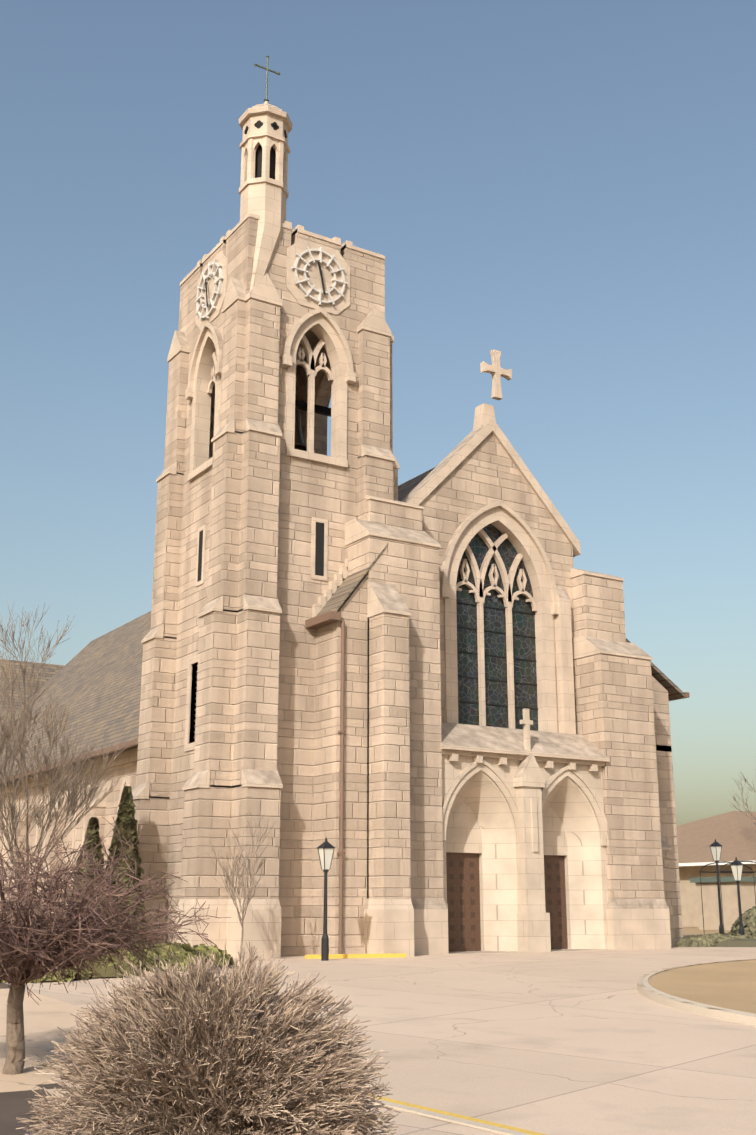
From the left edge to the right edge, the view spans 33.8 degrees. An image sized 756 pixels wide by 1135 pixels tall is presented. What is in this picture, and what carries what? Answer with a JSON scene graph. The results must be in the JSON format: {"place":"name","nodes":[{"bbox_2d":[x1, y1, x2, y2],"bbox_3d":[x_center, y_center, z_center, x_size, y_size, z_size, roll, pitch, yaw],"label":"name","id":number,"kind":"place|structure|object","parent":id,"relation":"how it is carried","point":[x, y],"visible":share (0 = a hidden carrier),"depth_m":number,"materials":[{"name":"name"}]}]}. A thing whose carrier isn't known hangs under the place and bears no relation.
{"place":"outdoors","nodes":[
{"label":"outdoors","id":0,"kind":"place"},
{"bbox_2d":[0,989,105,1091],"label":"path","id":1,"kind":"structure","parent":0,"point":[45,1018],"depth_m":15.49,"materials":[{"name":"concrete"}]},
{"bbox_2d":[294,406,306,450],"bbox_3d":[-2.652,-4.276,38.124,1.100,1.440,1.100,9,-18,-31],"label":"bell","id":2,"kind":"object","parent":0,"point":[299,444],"visible":0.19,"depth_m":37.83,"materials":[{"name":"black metal"}]},
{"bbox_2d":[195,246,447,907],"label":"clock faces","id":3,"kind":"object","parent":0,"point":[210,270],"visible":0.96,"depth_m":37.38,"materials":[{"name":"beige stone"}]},
{"bbox_2d":[6,927,729,1088],"bbox_3d":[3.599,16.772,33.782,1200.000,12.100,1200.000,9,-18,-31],"label":"terrain","id":4,"kind":"structure","parent":0,"point":[691,931],"depth_m":59.80,"materials":[{"name":"brown soil"}]},
{"bbox_2d":[0,817,230,1074],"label":"tree","id":5,"kind":"object","parent":4,"relation":"on","point":[33,946],"depth_m":12.35,"materials":[{"name":"brown plant"}]},
{"bbox_2d":[0,965,244,1134],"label":"mulch","id":6,"kind":"object","parent":4,"relation":"on","point":[14,1105],"visible":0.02,"depth_m":10.68,"materials":[{"name":"brown soil"}]},
{"bbox_2d":[0,600,139,906],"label":"bare tree","id":7,"kind":"object","parent":6,"relation":"on","point":[22,730],"visible":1,"depth_m":31.16,"materials":[{"name":"brown plant"}]},
{"bbox_2d":[69,786,146,946],"bbox_3d":[-7.493,8.417,34.161,1.566,4.589,3.960,9,-18,-31],"label":"arborvitae","id":8,"kind":"object","parent":6,"relation":"on","point":[126,819],"visible":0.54,"depth_m":33.38,"materials":[{"name":"green plant"}]},
{"bbox_2d":[0,940,234,982],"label":"junipers","id":9,"kind":"object","parent":6,"relation":"on","point":[181,952],"visible":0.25,"depth_m":23.83,"materials":[{"name":"green plant"}]},
{"bbox_2d":[16,937,400,1134],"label":"bush","id":10,"kind":"object","parent":4,"relation":"on","point":[192,1065],"visible":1,"depth_m":6.45,"materials":[{"name":"brown plant"}]},
{"bbox_2d":[208,813,275,956],"bbox_3d":[-3.125,7.326,28.709,1.519,3.434,1.624,6,-16,-20],"label":"sapling","id":11,"kind":"object","parent":4,"relation":"on","point":[239,884],"visible":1,"depth_m":28.93,"materials":[{"name":"brown plant"}]},
{"bbox_2d":[0,298,682,953],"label":"buttresses","id":12,"kind":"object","parent":4,"relation":"on","point":[392,776],"visible":0.4,"depth_m":34.13,"materials":[{"name":"beige stone"}]},
{"bbox_2d":[0,544,387,723],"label":"roof","id":13,"kind":"structure","parent":12,"relation":"on","point":[342,593],"depth_m":72.39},
{"bbox_2d":[164,217,384,955],"bbox_3d":[-3.108,0.837,36.806,4.700,21.400,5.000,9,-18,-31],"label":"tower shaft","id":14,"kind":"object","parent":12,"relation":"on","point":[308,490],"visible":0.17,"depth_m":35.36,"materials":[{"name":"stone"}]},
{"bbox_2d":[0,101,670,958],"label":"stone trim","id":15,"kind":"structure","parent":12,"relation":"attached to","point":[410,927],"depth_m":36.87,"materials":[{"name":"beige stone"}]},
{"bbox_2d":[254,55,279,101],"bbox_3d":[-3.442,-15.118,38.476,0.920,1.770,0.180,9,-18,-31],"label":"cross","id":16,"kind":"object","parent":15,"relation":"on","point":[267,70],"visible":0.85,"depth_m":38.47,"materials":[{"name":"grey metal"}]},
{"bbox_2d":[0,467,684,777],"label":"roof","id":17,"kind":"structure","parent":12,"relation":"on","point":[98,681],"depth_m":52.04,"materials":[{"name":"grey"}]},
{"bbox_2d":[0,611,689,953],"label":"gutters and downspout","id":18,"kind":"object","parent":12,"relation":"attached to","point":[323,619],"visible":0.29,"depth_m":32.95,"materials":[{"name":"beige metal"}]},
{"bbox_2d":[419,432,573,732],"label":"gable wall","id":19,"kind":"structure","parent":12,"relation":"attached to","point":[485,472],"depth_m":39.01,"materials":[{"name":"stone"}]},
{"bbox_2d":[442,754,607,950],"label":"portal wall","id":20,"kind":"structure","parent":4,"relation":"on","point":[480,821],"depth_m":35.41,"materials":[{"name":"stone"}]},
{"bbox_2d":[442,709,612,953],"bbox_3d":[3.886,7.682,35.778,6.200,7.050,2.080,9,-18,-31],"label":"entrance portal","id":21,"kind":"object","parent":4,"relation":"on","point":[533,789],"visible":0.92,"depth_m":34.95,"materials":[{"name":"stone"}]},
{"bbox_2d":[675,906,755,946],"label":"shrubs","id":22,"kind":"object","parent":4,"relation":"on","point":[733,937],"visible":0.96,"depth_m":38.97,"materials":[{"name":"plant"}]},
{"bbox_2d":[679,864,755,926],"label":"building","id":23,"kind":"structure","parent":4,"relation":"on","point":[689,903],"depth_m":72.88,"materials":[{"name":"beige paint"}]},
{"bbox_2d":[679,860,755,866],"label":"fascia","id":24,"kind":"structure","parent":23,"relation":"on","point":[698,864],"depth_m":71.34,"materials":[{"name":"white paint"}]},
{"bbox_2d":[676,811,755,862],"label":"roof","id":25,"kind":"structure","parent":24,"relation":"on","point":[733,833],"depth_m":77.23,"materials":[{"name":"brown"}]},
{"bbox_2d":[731,772,755,824],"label":"bare tree","id":26,"kind":"object","parent":4,"relation":"on","point":[743,801],"visible":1,"depth_m":73.88,"materials":[{"name":"brown plant"}]},
{"bbox_2d":[0,947,755,1134],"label":"drive","id":27,"kind":"structure","parent":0,"point":[576,1043],"depth_m":15.52,"materials":[{"name":"concrete"}]},
{"bbox_2d":[305,953,405,958],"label":"yellow kerb","id":28,"kind":"structure","parent":27,"relation":"on","point":[383,955],"depth_m":30.35,"materials":[{"name":"paint"}]},
{"bbox_2d":[352,1093,530,1134],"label":"sidewalk kerb","id":29,"kind":"structure","parent":27,"relation":"on","point":[460,1121],"depth_m":10.44,"materials":[{"name":"beige concrete"}]},
{"bbox_2d":[351,1090,546,1134],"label":"yellow line","id":30,"kind":"object","parent":27,"relation":"on","point":[464,1117],"visible":0.39,"depth_m":10.59,"materials":[{"name":"paint"}]},
{"bbox_2d":[637,959,755,1025],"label":"island kerb","id":31,"kind":"structure","parent":27,"relation":"on","point":[730,1015],"depth_m":18.94,"materials":[{"name":"beige concrete"}]},
{"bbox_2d":[640,959,755,1013],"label":"island lawn","id":32,"kind":"structure","parent":31,"relation":"on","point":[729,984],"depth_m":22.33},
{"bbox_2d":[0,0,755,825],"label":"sky","id":33,"kind":"structure","parent":0,"point":[565,189],"materials":[{"name":"blue"}]},
{"bbox_2d":[197,120,755,960],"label":"metal frames","id":34,"kind":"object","parent":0,"point":[496,692],"depth_m":37.61,"materials":[{"name":"black metal"}]},
{"bbox_2d":[319,846,742,879],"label":"lamp lanterns","id":35,"kind":"object","parent":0,"point":[328,852],"visible":0.81,"depth_m":40.30,"materials":[{"name":"white glass"}]},
{"bbox_2d":[696,882,755,930],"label":"shed","id":36,"kind":"structure","parent":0,"point":[709,900],"depth_m":63.92,"materials":[{"name":"beige paint"}]},
{"bbox_2d":[690,877,755,882],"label":"shed roof","id":37,"kind":"structure","parent":36,"relation":"on","point":[723,879],"depth_m":63.93,"materials":[{"name":"metal"}]}
]}

